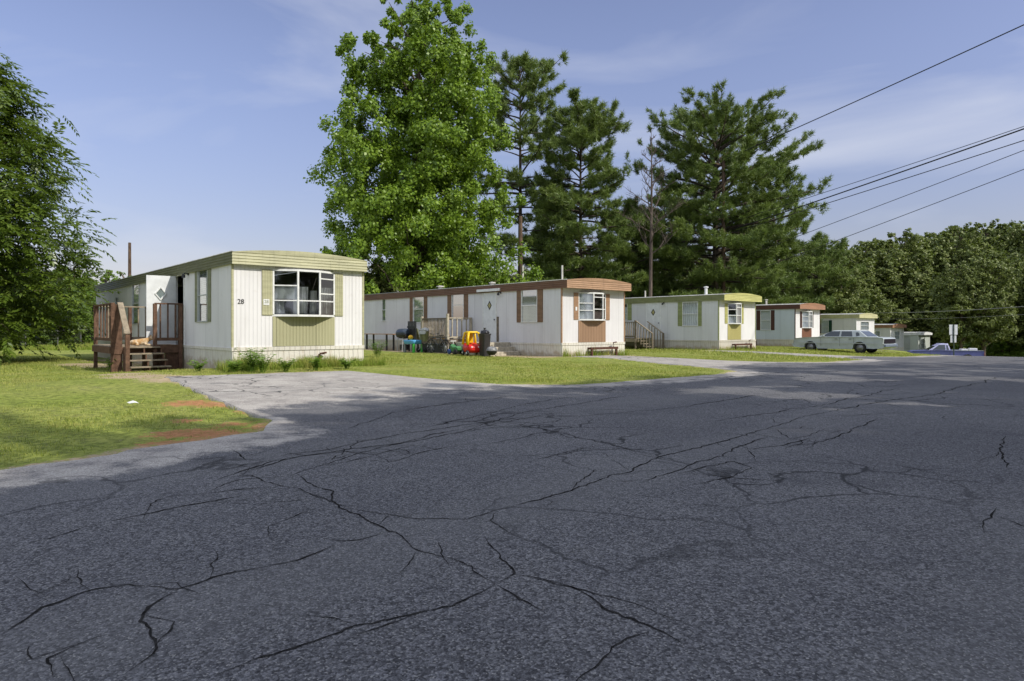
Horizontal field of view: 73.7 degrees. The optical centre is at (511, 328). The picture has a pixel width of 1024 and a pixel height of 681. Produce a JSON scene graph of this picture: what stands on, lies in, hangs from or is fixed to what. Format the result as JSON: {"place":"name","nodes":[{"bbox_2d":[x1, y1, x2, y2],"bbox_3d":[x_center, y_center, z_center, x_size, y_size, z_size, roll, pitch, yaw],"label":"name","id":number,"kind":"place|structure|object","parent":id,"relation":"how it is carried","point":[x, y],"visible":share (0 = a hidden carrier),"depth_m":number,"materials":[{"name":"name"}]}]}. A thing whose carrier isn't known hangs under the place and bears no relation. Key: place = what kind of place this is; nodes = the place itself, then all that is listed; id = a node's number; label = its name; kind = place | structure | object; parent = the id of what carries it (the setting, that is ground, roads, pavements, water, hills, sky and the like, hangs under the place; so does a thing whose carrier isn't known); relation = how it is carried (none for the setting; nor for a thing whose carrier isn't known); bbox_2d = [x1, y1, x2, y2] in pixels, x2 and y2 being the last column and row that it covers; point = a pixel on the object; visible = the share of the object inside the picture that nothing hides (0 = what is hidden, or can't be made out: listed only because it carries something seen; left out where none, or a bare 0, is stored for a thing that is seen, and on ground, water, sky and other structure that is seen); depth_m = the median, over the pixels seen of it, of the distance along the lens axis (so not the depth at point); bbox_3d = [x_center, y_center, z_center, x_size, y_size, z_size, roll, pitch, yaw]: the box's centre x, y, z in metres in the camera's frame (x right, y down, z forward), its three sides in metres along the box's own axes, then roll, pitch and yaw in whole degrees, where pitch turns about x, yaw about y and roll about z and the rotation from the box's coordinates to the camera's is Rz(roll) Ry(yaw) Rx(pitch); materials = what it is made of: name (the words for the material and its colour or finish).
{"place":"outdoors","nodes":[
{"label":"outdoors","id":0,"kind":"place"},
{"bbox_2d":[3,341,92,350],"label":"rough grass","id":1,"kind":"structure","parent":0,"point":[60,346],"depth_m":43.66,"materials":[{"name":"plant"}]},
{"bbox_2d":[0,353,158,375],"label":"grass","id":2,"kind":"structure","parent":0,"point":[39,361],"depth_m":24.64,"materials":[{"name":"plant"}]},
{"bbox_2d":[407,321,419,350],"bbox_3d":[-5.040,0.417,36.361,0.750,1.610,1.000,0,0,-41],"label":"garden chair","id":3,"kind":"object","parent":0,"point":[413,331],"visible":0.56,"depth_m":36.09,"materials":[{"name":"plastic"}]},
{"bbox_2d":[0,341,964,469],"bbox_3d":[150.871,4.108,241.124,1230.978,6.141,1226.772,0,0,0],"label":"ground","id":4,"kind":"structure","parent":0,"point":[105,389],"depth_m":11.65,"materials":[{"name":"plant"}]},
{"bbox_2d":[16,266,95,345],"bbox_3d":[-32.743,-1.599,50.144,5.892,6.197,5.313,0,0,21],"label":"leafy shrub","id":5,"kind":"object","parent":4,"relation":"on","point":[58,324],"visible":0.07,"depth_m":49.39,"materials":[{"name":"green plant"}]},
{"bbox_2d":[0,47,120,363],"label":"hickory tree","id":6,"kind":"object","parent":4,"relation":"on","point":[32,275],"visible":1,"depth_m":27.21,"materials":[{"name":"green plant"}]},
{"bbox_2d":[65,294,95,343],"bbox_3d":[-30.494,-0.606,50.138,3.684,3.875,3.322,0,0,9],"label":"leafy shrub","id":7,"kind":"object","parent":4,"relation":"on","point":[87,338],"visible":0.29,"depth_m":49.15,"materials":[{"name":"green plant"}]},
{"bbox_2d":[71,273,104,343],"bbox_3d":[-33.056,-1.460,51.872,5.422,5.703,4.889,0,0,22],"label":"leafy shrub","id":8,"kind":"object","parent":4,"relation":"on","point":[84,293],"visible":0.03,"depth_m":51.78,"materials":[{"name":"green plant"}]},
{"bbox_2d":[70,269,117,342],"bbox_3d":[-31.745,-1.688,54.155,5.840,6.143,5.266,0,0,19],"label":"leafy shrub","id":9,"kind":"object","parent":4,"relation":"on","point":[107,278],"visible":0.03,"depth_m":53.66,"materials":[{"name":"green plant"}]},
{"bbox_2d":[128,242,130,275],"bbox_3d":[-33.591,-3.031,60.000,0.309,9.029,0.325,0,0,-40],"label":"utility pole","id":10,"kind":"object","parent":4,"relation":"on","point":[129,258],"visible":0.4,"depth_m":59.89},
{"bbox_2d":[92,302,182,371],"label":"porch deck","id":11,"kind":"structure","parent":4,"relation":"on","point":[116,322],"depth_m":22.10,"materials":[{"name":"wood"}]},
{"bbox_2d":[130,335,152,345],"bbox_3d":[-12.030,0.371,22.088,0.335,0.356,0.926,0,0,44],"label":"dog","id":12,"kind":"object","parent":11,"relation":"on","point":[142,341],"visible":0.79,"depth_m":22.06},
{"bbox_2d":[94,250,366,370],"bbox_3d":[-13.149,-0.444,27.778,5.058,4.204,20.780,0,0,-41],"label":"mobile home","id":13,"kind":"object","parent":4,"relation":"on","point":[311,304],"visible":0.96,"depth_m":20.82,"materials":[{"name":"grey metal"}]},
{"bbox_2d":[132,284,139,323],"bbox_3d":[-15.379,-1.014,27.964,0.127,1.690,1.260,0,0,-41],"label":"window","id":14,"kind":"structure","parent":13,"relation":"in","point":[135,288],"depth_m":28.06,"materials":[{"name":"glass"}]},
{"bbox_2d":[146,275,175,343],"bbox_3d":[-11.835,-0.628,23.058,0.920,2.312,0.078,0,0,-41],"label":"door","id":15,"kind":"structure","parent":13,"relation":"in","point":[159,289],"depth_m":23.06,"materials":[{"name":"white paint"}]},
{"bbox_2d":[197,270,207,321],"bbox_3d":[-9.542,-1.035,21.144,0.127,1.661,1.046,0,0,-41],"label":"window","id":16,"kind":"structure","parent":13,"relation":"in","point":[201,275],"depth_m":21.22,"materials":[{"name":"glass"}]},
{"bbox_2d":[273,269,334,316],"bbox_3d":[-6.162,-1.046,20.398,1.952,1.384,0.480,0,0,-41],"label":"bay window","id":17,"kind":"structure","parent":13,"relation":"in","point":[299,295],"depth_m":20.43,"materials":[{"name":"white metal"}]},
{"bbox_2d":[226,360,241,371],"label":"weed bush","id":18,"kind":"object","parent":4,"relation":"on","point":[234,367],"visible":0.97,"depth_m":17.62,"materials":[{"name":"green plant"}]},
{"bbox_2d":[234,347,266,371],"bbox_3d":[-6.920,0.811,18.024,0.826,0.645,0.831,0,0,-26],"label":"weed bush","id":19,"kind":"object","parent":4,"relation":"on","point":[251,363],"visible":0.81,"depth_m":17.97,"materials":[{"name":"green plant"}]},
{"bbox_2d":[251,352,275,371],"bbox_3d":[-6.415,0.871,17.643,0.645,0.527,0.577,0,0,-24],"label":"weed bush","id":20,"kind":"object","parent":4,"relation":"on","point":[260,364],"visible":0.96,"depth_m":17.63,"materials":[{"name":"green plant"}]},
{"bbox_2d":[273,358,296,371],"bbox_3d":[-5.958,0.948,18.072,0.520,0.381,0.592,0,0,36],"label":"weed bush","id":21,"kind":"object","parent":4,"relation":"on","point":[285,367],"visible":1,"depth_m":18.02,"materials":[{"name":"green plant"}]},
{"bbox_2d":[213,353,385,371],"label":"weeds","id":22,"kind":"object","parent":4,"relation":"on","point":[330,361],"visible":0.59,"depth_m":19.80,"materials":[{"name":"green plant"}]},
{"bbox_2d":[306,355,322,369],"bbox_3d":[-5.365,0.926,18.510,0.524,0.433,0.587,0,0,0],"label":"weed bush","id":23,"kind":"object","parent":4,"relation":"on","point":[315,363],"visible":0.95,"depth_m":18.47,"materials":[{"name":"green plant"}]},
{"bbox_2d":[366,334,395,350],"bbox_3d":[-7.402,0.758,38.747,0.600,0.930,3.500,0,0,-41],"label":"work table","id":24,"kind":"object","parent":4,"relation":"on","point":[386,340],"visible":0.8,"depth_m":38.16,"materials":[{"name":"brown wood"}]},
{"bbox_2d":[364,262,416,293],"bbox_3d":[-8.433,-1.681,46.864,5.406,5.924,6.342,0,0,-38],"label":"broadleaf tree","id":25,"kind":"object","parent":4,"relation":"on","point":[384,289],"visible":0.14,"depth_m":45.74,"materials":[{"name":"green plant"}]},
{"bbox_2d":[396,329,408,350],"bbox_3d":[-5.817,0.611,36.586,0.540,1.221,0.880,0,0,-41],"label":"barbecue grill","id":26,"kind":"object","parent":4,"relation":"on","point":[402,333],"visible":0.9,"depth_m":36.35,"materials":[{"name":"black metal"}]},
{"bbox_2d":[403,340,421,352],"bbox_3d":[-5.004,0.896,34.635,0.678,0.620,1.037,0,0,-41],"label":"toy table","id":27,"kind":"object","parent":4,"relation":"on","point":[413,342],"visible":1,"depth_m":34.29,"materials":[{"name":"blue plastic"}]},
{"bbox_2d":[303,0,544,294],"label":"sweetgum tree","id":28,"kind":"object","parent":4,"relation":"on","point":[423,157],"visible":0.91,"depth_m":45.22,"materials":[{"name":"green plant"}]},
{"bbox_2d":[416,327,432,352],"bbox_3d":[-4.218,0.550,34.370,1.010,1.285,0.720,0,0,-41],"label":"pushchair","id":29,"kind":"object","parent":4,"relation":"on","point":[424,333],"visible":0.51,"depth_m":34.11,"materials":[{"name":"fabric"}]},
{"bbox_2d":[426,333,449,353],"bbox_3d":[-3.537,0.703,32.689,1.664,0.964,0.571,0,0,41],"label":"bicycle","id":30,"kind":"object","parent":4,"relation":"on","point":[439,346],"visible":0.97,"depth_m":32.69,"materials":[{"name":"metal"}]},
{"bbox_2d":[421,314,471,352],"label":"porch deck","id":31,"kind":"structure","parent":4,"relation":"on","point":[444,326],"depth_m":33.33,"materials":[{"name":"wood"}]},
{"bbox_2d":[447,341,462,354],"bbox_3d":[-2.604,0.876,31.444,0.420,0.624,0.740,0,0,-41],"label":"ride on toy","id":32,"kind":"object","parent":4,"relation":"on","point":[454,348],"visible":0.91,"depth_m":31.32,"materials":[{"name":"green plastic"}]},
{"bbox_2d":[462,331,479,355],"bbox_3d":[-1.753,0.651,29.980,0.724,1.065,0.910,0,0,-23],"label":"toy car","id":33,"kind":"object","parent":4,"relation":"on","point":[469,345],"visible":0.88,"depth_m":29.80,"materials":[{"name":"red plastic"}]},
{"bbox_2d":[478,328,490,355],"bbox_3d":[-1.180,0.580,29.548,0.439,1.238,0.441,0,0,-41],"label":"rubbish bin","id":34,"kind":"object","parent":4,"relation":"on","point":[484,339],"visible":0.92,"depth_m":29.40,"materials":[{"name":"grey plastic"}]},
{"bbox_2d":[456,342,519,355],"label":"concrete steps","id":35,"kind":"structure","parent":4,"relation":"on","point":[504,349],"depth_m":30.88,"materials":[{"name":"concrete"}]},
{"bbox_2d":[364,265,630,356],"bbox_3d":[-2.664,-0.628,37.590,4.338,4.735,20.028,0,0,-41],"label":"mobile home","id":36,"kind":"object","parent":4,"relation":"on","point":[544,318],"visible":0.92,"depth_m":31.29,"materials":[{"name":"white metal"}]},
{"bbox_2d":[381,299,385,320],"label":"window","id":37,"kind":"structure","parent":36,"relation":"in","point":[383,301],"depth_m":40.37,"materials":[{"name":"glass"}]},
{"bbox_2d":[413,297,423,322],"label":"window","id":38,"kind":"structure","parent":36,"relation":"in","point":[418,302],"depth_m":37.50,"materials":[{"name":"glass"}]},
{"bbox_2d":[451,294,463,319],"bbox_3d":[-2.727,-1.195,34.697,0.127,1.468,1.058,0,0,-41],"label":"window","id":39,"kind":"structure","parent":36,"relation":"in","point":[457,300],"depth_m":34.67,"materials":[{"name":"glass"}]},
{"bbox_2d":[483,292,495,341],"bbox_3d":[-1.085,-0.541,32.706,0.090,2.361,0.968,0,0,-41],"label":"door","id":40,"kind":"structure","parent":36,"relation":"in","point":[489,299],"depth_m":32.66,"materials":[{"name":"white paint"}]},
{"bbox_2d":[521,290,536,321],"bbox_3d":[0.794,-1.035,30.573,0.127,1.515,1.096,0,0,-41],"label":"window","id":41,"kind":"structure","parent":36,"relation":"in","point":[528,297],"depth_m":30.57,"materials":[{"name":"glass"}]},
{"bbox_2d":[578,292,605,320],"bbox_3d":[3.626,-0.968,30.119,1.767,1.229,0.360,0,0,-41],"label":"bay window","id":42,"kind":"structure","parent":36,"relation":"in","point":[586,299],"depth_m":29.84,"materials":[{"name":"white metal"}]},
{"bbox_2d":[454,49,569,280],"bbox_3d":[0.071,-11.989,61.933,10.713,27.251,12.475,0,0,11],"label":"pine tree","id":43,"kind":"object","parent":4,"relation":"on","point":[528,84],"visible":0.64,"depth_m":60.55,"materials":[{"name":"green plant"}]},
{"bbox_2d":[519,216,523,281],"bbox_3d":[0.696,-3.490,51.957,0.357,10.123,0.488,0,0,-40],"label":"utility pole","id":44,"kind":"object","parent":4,"relation":"on","point":[521,268],"visible":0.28,"depth_m":51.87,"materials":[{"name":"wood"}]},
{"bbox_2d":[516,193,577,280],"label":"pine tree","id":45,"kind":"object","parent":4,"relation":"on","point":[535,224],"visible":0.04,"depth_m":69.30,"materials":[{"name":"green plant"}]},
{"bbox_2d":[522,86,648,283],"bbox_3d":[6.421,-9.595,59.682,10.969,22.499,11.925,0,0,-13],"label":"pine tree","id":46,"kind":"object","parent":4,"relation":"on","point":[594,125],"visible":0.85,"depth_m":58.19,"materials":[{"name":"green plant"}]},
{"bbox_2d":[559,345,630,356],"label":"weeds","id":47,"kind":"object","parent":4,"relation":"on","point":[598,353],"visible":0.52,"depth_m":30.08,"materials":[{"name":"green plant"}]},
{"bbox_2d":[589,194,669,297],"bbox_3d":[11.299,-5.671,65.974,9.536,14.926,9.956,0,0,38],"label":"pine tree","id":48,"kind":"object","parent":4,"relation":"on","point":[643,287],"visible":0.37,"depth_m":64.92,"materials":[{"name":"green plant"}]},
{"bbox_2d":[625,320,663,349],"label":"porch deck","id":49,"kind":"structure","parent":4,"relation":"on","point":[635,338],"depth_m":42.80,"materials":[{"name":"wood"}]},
{"bbox_2d":[617,134,687,296],"bbox_3d":[11.255,-7.303,55.178,5.126,17.715,5.415,0,0,42],"label":"dead tree","id":50,"kind":"object","parent":4,"relation":"on","point":[651,218],"visible":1,"depth_m":54.90,"materials":[{"name":"wood"}]},
{"bbox_2d":[632,186,711,292],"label":"pine tree","id":51,"kind":"object","parent":4,"relation":"on","point":[661,212],"visible":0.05,"depth_m":73.00,"materials":[{"name":"green plant"}]},
{"bbox_2d":[625,286,761,349],"bbox_3d":[7.572,-0.430,48.447,4.338,4.480,19.468,0,0,-41],"label":"mobile home","id":52,"kind":"object","parent":4,"relation":"on","point":[706,320],"visible":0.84,"depth_m":41.92,"materials":[{"name":"white metal"}]},
{"bbox_2d":[646,303,659,339],"bbox_3d":[9.031,-0.470,43.705,0.090,2.360,1.080,0,0,-41],"label":"door","id":53,"kind":"structure","parent":52,"relation":"in","point":[652,309],"depth_m":43.70,"materials":[{"name":"white paint"}]},
{"bbox_2d":[682,301,697,325],"bbox_3d":[10.877,-0.890,41.613,0.127,1.479,1.140,0,0,-41],"label":"window","id":54,"kind":"structure","parent":52,"relation":"in","point":[689,310],"depth_m":41.68,"materials":[{"name":"glass"}]},
{"bbox_2d":[728,303,741,323],"bbox_3d":[13.486,-0.896,41.062,1.471,1.255,0.380,0,0,-41],"label":"bay window","id":55,"kind":"structure","parent":52,"relation":"in","point":[736,318],"depth_m":40.81,"materials":[{"name":"white metal"}]},
{"bbox_2d":[715,159,727,293],"bbox_3d":[18.882,-6.646,61.001,2.200,16.950,0.378,0,0,-40],"label":"utility pole","id":56,"kind":"object","parent":4,"relation":"on","point":[723,165],"visible":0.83,"depth_m":60.87,"materials":[{"name":"wood"}]},
{"bbox_2d":[624,76,832,304],"bbox_3d":[19.889,-10.193,64.063,19.388,24.186,19.073,0,0,-11],"label":"pine tree","id":57,"kind":"object","parent":4,"relation":"on","point":[721,128],"visible":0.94,"depth_m":61.15,"materials":[{"name":"green plant"}]},
{"bbox_2d":[719,205,821,296],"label":"pine tree","id":58,"kind":"object","parent":4,"relation":"on","point":[788,290],"visible":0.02,"depth_m":76.44,"materials":[{"name":"green plant"}]},
{"bbox_2d":[712,155,835,322],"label":"pine tree","id":59,"kind":"object","parent":4,"relation":"on","point":[803,229],"visible":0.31,"depth_m":67.01,"materials":[{"name":"green plant"}]},
{"bbox_2d":[625,345,939,360],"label":"grass","id":60,"kind":"structure","parent":4,"relation":"on","point":[814,351],"depth_m":37.53,"materials":[{"name":"plant"}]},
{"bbox_2d":[756,299,824,346],"bbox_3d":[17.581,-0.240,60.514,4.193,4.380,18.468,0,0,-41],"label":"mobile home","id":61,"kind":"object","parent":4,"relation":"on","point":[783,325],"visible":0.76,"depth_m":53.60,"materials":[{"name":"white metal"}]},
{"bbox_2d":[760,310,770,329],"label":"window","id":62,"kind":"structure","parent":61,"relation":"in","point":[765,315],"depth_m":54.44,"materials":[{"name":"glass"}]},
{"bbox_2d":[802,311,812,327],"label":"bay window","id":63,"kind":"structure","parent":61,"relation":"in","point":[807,316],"depth_m":53.31,"materials":[{"name":"white metal"}]},
{"bbox_2d":[773,229,871,313],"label":"pine tree","id":64,"kind":"object","parent":4,"relation":"on","point":[828,255],"visible":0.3,"depth_m":75.71,"materials":[{"name":"green plant"}]},
{"bbox_2d":[812,267,875,331],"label":"broadleaf tree","id":65,"kind":"object","parent":4,"relation":"on","point":[847,302],"visible":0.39,"depth_m":74.74,"materials":[{"name":"green plant"}]},
{"bbox_2d":[792,330,897,352],"bbox_3d":[20.867,0.816,43.065,2.140,1.415,5.730,0,0,-42],"label":"parked sedan","id":66,"kind":"object","parent":4,"relation":"on","point":[860,341],"visible":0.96,"depth_m":42.08,"materials":[{"name":"grey paint"}]},
{"bbox_2d":[813,241,882,286],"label":"broadleaf tree","id":67,"kind":"object","parent":4,"relation":"on","point":[868,262],"visible":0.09,"depth_m":98.22,"materials":[{"name":"green plant"}]},
{"bbox_2d":[820,313,877,335],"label":"mobile home","id":68,"kind":"object","parent":4,"relation":"on","point":[848,321],"visible":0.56,"depth_m":66.34,"materials":[{"name":"white metal"}]},
{"bbox_2d":[825,241,910,322],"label":"broadleaf tree","id":69,"kind":"object","parent":4,"relation":"on","point":[890,272],"visible":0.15,"depth_m":98.29,"materials":[{"name":"green plant"}]},
{"bbox_2d":[848,273,894,323],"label":"broadleaf tree","id":70,"kind":"object","parent":4,"relation":"on","point":[874,308],"visible":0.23,"depth_m":91.83,"materials":[{"name":"green plant"}]},
{"bbox_2d":[862,274,908,331],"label":"broadleaf tree","id":71,"kind":"object","parent":4,"relation":"on","point":[887,284],"visible":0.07,"depth_m":97.85,"materials":[{"name":"green plant"}]},
{"bbox_2d":[874,324,906,350],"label":"mobile home","id":72,"kind":"object","parent":4,"relation":"on","point":[896,331],"visible":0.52,"depth_m":81.01,"materials":[{"name":"white metal"}]},
{"bbox_2d":[856,228,943,322],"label":"broadleaf tree","id":73,"kind":"object","parent":4,"relation":"on","point":[905,256],"visible":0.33,"depth_m":99.20,"materials":[{"name":"green plant"}]},
{"bbox_2d":[876,279,925,331],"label":"broadleaf tree","id":74,"kind":"object","parent":4,"relation":"on","point":[904,318],"visible":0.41,"depth_m":94.99,"materials":[{"name":"green plant"}]},
{"bbox_2d":[904,332,931,350],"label":"mobile home","id":75,"kind":"object","parent":4,"relation":"on","point":[916,340],"visible":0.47,"depth_m":88.86,"materials":[{"name":"grey metal"}]},
{"bbox_2d":[886,269,952,343],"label":"broadleaf tree","id":76,"kind":"object","parent":4,"relation":"on","point":[919,293],"visible":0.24,"depth_m":95.48,"materials":[{"name":"green plant"}]},
{"bbox_2d":[903,234,956,277],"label":"broadleaf tree","id":77,"kind":"object","parent":4,"relation":"on","point":[934,239],"visible":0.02,"depth_m":105.56,"materials":[{"name":"green plant"}]},
{"bbox_2d":[912,286,958,349],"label":"broadleaf tree","id":78,"kind":"object","parent":4,"relation":"on","point":[927,321],"visible":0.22,"depth_m":93.34,"materials":[{"name":"green plant"}]},
{"bbox_2d":[907,343,984,355],"bbox_3d":[39.265,2.218,61.957,5.840,1.740,1.957,0,0,20],"label":"pickup truck","id":79,"kind":"object","parent":4,"relation":"on","point":[940,348],"visible":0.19,"depth_m":61.20,"materials":[{"name":"purple paint"}]},
{"bbox_2d":[923,225,982,250],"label":"broadleaf tree","id":80,"kind":"object","parent":4,"relation":"on","point":[954,236],"visible":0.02,"depth_m":112.08,"materials":[{"name":"green plant"}]},
{"bbox_2d":[949,324,957,354],"bbox_3d":[32.345,1.039,50.010,0.641,2.683,0.070,0,0,-5],"label":"road sign","id":81,"kind":"object","parent":4,"relation":"on","point":[953,330],"visible":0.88,"depth_m":50.03,"materials":[{"name":"white metal"}]},
{"bbox_2d":[928,260,992,348],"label":"broadleaf tree","id":82,"kind":"object","parent":4,"relation":"on","point":[949,295],"visible":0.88,"depth_m":77.56,"materials":[{"name":"green plant"}]},
{"bbox_2d":[927,222,996,280],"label":"broadleaf tree","id":83,"kind":"object","parent":4,"relation":"on","point":[961,254],"visible":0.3,"depth_m":101.58,"materials":[{"name":"green plant"}]},
{"bbox_2d":[952,327,998,355],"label":"leafy shrub","id":84,"kind":"object","parent":4,"relation":"on","point":[966,345],"visible":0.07,"depth_m":85.35,"materials":[{"name":"green plant"}]},
{"bbox_2d":[947,253,1022,355],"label":"broadleaf tree","id":85,"kind":"object","parent":4,"relation":"on","point":[999,297],"visible":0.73,"depth_m":76.76,"materials":[{"name":"green plant"}]},
{"bbox_2d":[951,249,1020,278],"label":"broadleaf tree","id":86,"kind":"object","parent":4,"relation":"on","point":[998,255],"visible":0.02,"depth_m":96.13,"materials":[{"name":"green plant"}]},
{"bbox_2d":[962,218,1012,255],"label":"broadleaf tree","id":87,"kind":"object","parent":4,"relation":"on","point":[998,229],"visible":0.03,"depth_m":110.87,"materials":[{"name":"green plant"}]},
{"bbox_2d":[977,329,1023,356],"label":"leafy shrub","id":88,"kind":"object","parent":4,"relation":"on","point":[995,351],"visible":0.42,"depth_m":81.80,"materials":[{"name":"green plant"}]},
{"bbox_2d":[981,219,1023,248],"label":"broadleaf tree","id":89,"kind":"object","parent":4,"relation":"on","point":[995,235],"visible":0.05,"depth_m":110.22,"materials":[{"name":"green plant"}]},
{"bbox_2d":[988,256,1023,350],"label":"broadleaf tree","id":90,"kind":"object","parent":4,"relation":"on","point":[1019,340],"visible":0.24,"depth_m":80.58,"materials":[{"name":"green plant"}]},
{"bbox_2d":[991,223,1023,261],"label":"broadleaf tree","id":91,"kind":"object","parent":4,"relation":"on","point":[1018,245],"visible":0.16,"depth_m":102.95,"materials":[{"name":"green plant"}]},
{"bbox_2d":[1001,334,1023,356],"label":"leafy shrub","id":92,"kind":"object","parent":4,"relation":"on","point":[1019,353],"visible":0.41,"depth_m":80.47,"materials":[{"name":"green plant"}]},
{"bbox_2d":[1005,270,1023,350],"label":"broadleaf tree","id":93,"kind":"object","parent":4,"relation":"on","point":[1020,322],"visible":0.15,"depth_m":80.81,"materials":[{"name":"green plant"}]},
{"bbox_3d":[34.099,-5.872,30.000,2.200,15.680,0.400,0,0,-40],"label":"utility pole","id":94,"kind":"object","parent":4,"relation":"on","visible":0},
{"bbox_2d":[726,128,1023,231],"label":"overhead cable","id":95,"kind":"object","parent":94,"relation":"attached to","point":[886,176],"visible":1,"depth_m":46.04,"materials":[{"name":"rubber"}]},
{"bbox_2d":[726,24,1023,158],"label":"overhead cable","id":96,"kind":"object","parent":94,"relation":"attached to","point":[889,86],"visible":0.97,"depth_m":45.85,"materials":[{"name":"rubber"}]},
{"bbox_2d":[727,126,1023,223],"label":"overhead cable","id":97,"kind":"object","parent":94,"relation":"attached to","point":[891,170],"visible":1,"depth_m":45.76,"materials":[{"name":"rubber"}]},
{"bbox_2d":[728,140,1023,233],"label":"overhead cable","id":98,"kind":"object","parent":94,"relation":"attached to","point":[887,184],"visible":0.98,"depth_m":45.98,"materials":[{"name":"rubber"}]},
{"bbox_2d":[728,169,1023,280],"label":"overhead cable","id":99,"kind":"object","parent":94,"relation":"attached to","point":[887,221],"visible":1,"depth_m":45.99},
{"bbox_2d":[731,150,1023,260],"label":"overhead cable","id":100,"kind":"object","parent":94,"relation":"attached to","point":[890,201],"visible":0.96,"depth_m":45.64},
{"bbox_2d":[0,350,1023,680],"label":"road","id":101,"kind":"structure","parent":0,"point":[864,554],"depth_m":4.20,"materials":[{"name":"asphalt"}]},
{"bbox_2d":[0,377,1023,680],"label":"road crack","id":102,"kind":"object","parent":101,"relation":"on","point":[156,641],"visible":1,"depth_m":4.38,"materials":[{"name":"asphalt"}]},
{"bbox_2d":[0,0,1023,295],"label":"sky","id":103,"kind":"structure","parent":0,"point":[196,121],"materials":[{"name":"blue"}]},
{"bbox_2d":[292,352,827,384],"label":"grass","id":104,"kind":"structure","parent":0,"point":[471,356],"depth_m":21.89,"materials":[{"name":"plant"}]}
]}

